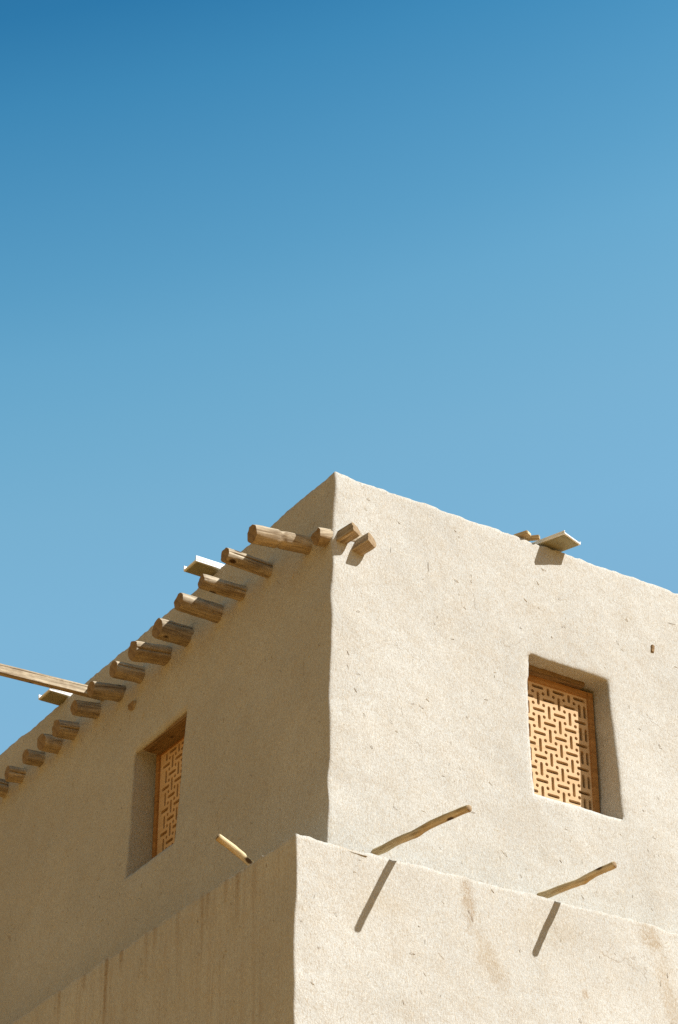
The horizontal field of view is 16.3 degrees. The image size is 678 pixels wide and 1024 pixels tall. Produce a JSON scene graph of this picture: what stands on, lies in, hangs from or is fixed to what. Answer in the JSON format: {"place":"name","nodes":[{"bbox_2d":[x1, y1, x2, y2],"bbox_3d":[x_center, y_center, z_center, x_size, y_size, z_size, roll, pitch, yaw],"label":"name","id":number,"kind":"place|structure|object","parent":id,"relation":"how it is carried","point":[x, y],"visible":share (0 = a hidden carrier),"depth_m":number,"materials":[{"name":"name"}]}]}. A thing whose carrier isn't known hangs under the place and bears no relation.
{"place":"outdoors","nodes":[
{"label":"outdoors","id":0,"kind":"place"},
{"bbox_2d":[0,0,677,754],"label":"sky","id":1,"kind":"structure","parent":0,"point":[253,253],"materials":[{"name":"blue"}]},
{"label":"ground","id":2,"kind":"structure","parent":0,"visible":0},
{"bbox_2d":[0,472,677,1023],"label":"adobe house","id":3,"kind":"structure","parent":2,"relation":"on","point":[312,698],"depth_m":14.04,"materials":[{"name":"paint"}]},
{"bbox_2d":[0,663,102,700],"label":"wooden pole","id":4,"kind":"object","parent":3,"relation":"attached to","point":[36,678],"depth_m":15.96,"materials":[{"name":"beige wood"}]},
{"bbox_2d":[143,713,186,857],"bbox_3d":[-1.025,1.798,15.002,0.180,0.939,0.716,19,-37,-27],"label":"window","id":5,"kind":"structure","parent":3,"relation":"in","point":[168,747],"depth_m":15.23,"materials":[{"name":"brown wood"}]},
{"bbox_2d":[215,834,254,865],"bbox_3d":[-0.459,1.944,12.996,0.545,0.049,0.048,41,-44,-10],"label":"branch","id":6,"kind":"object","parent":3,"relation":"attached to","point":[235,850],"visible":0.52,"depth_m":12.95,"materials":[{"name":"beige wood"}]},
{"bbox_2d":[371,805,471,855],"bbox_3d":[0.393,1.748,12.842,0.052,0.062,0.854,28,-44,-36],"label":"branch","id":7,"kind":"object","parent":3,"relation":"attached to","point":[419,831],"visible":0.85,"depth_m":12.78,"materials":[{"name":"brown wood"}]},
{"bbox_2d":[514,530,530,538],"bbox_3d":[1.159,0.150,15.021,0.100,0.026,0.060,-19,-33,23],"label":"wood offcut","id":8,"kind":"object","parent":3,"relation":"on","point":[525,534],"visible":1,"depth_m":15.00,"materials":[{"name":"brown wood"}]},
{"bbox_2d":[525,535,539,540],"bbox_3d":[1.214,0.167,15.052,0.120,0.030,0.030,-6,-26,17],"label":"wood offcut","id":9,"kind":"object","parent":3,"relation":"on","point":[534,537],"visible":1,"depth_m":15.03,"materials":[{"name":"brown wood"}]},
{"bbox_2d":[527,665,599,812],"bbox_3d":[1.206,1.360,14.408,0.897,1.047,0.105,19,-37,-27],"label":"window","id":10,"kind":"structure","parent":3,"relation":"in","point":[548,682],"depth_m":14.52,"materials":[{"name":"beige wood"}]},
{"bbox_2d":[537,861,616,897],"bbox_3d":[1.289,2.114,13.413,0.691,0.070,0.052,-29,-42,34],"label":"branch","id":11,"kind":"object","parent":3,"relation":"attached to","point":[580,881],"visible":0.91,"depth_m":13.34,"materials":[{"name":"brown wood"}]}
]}

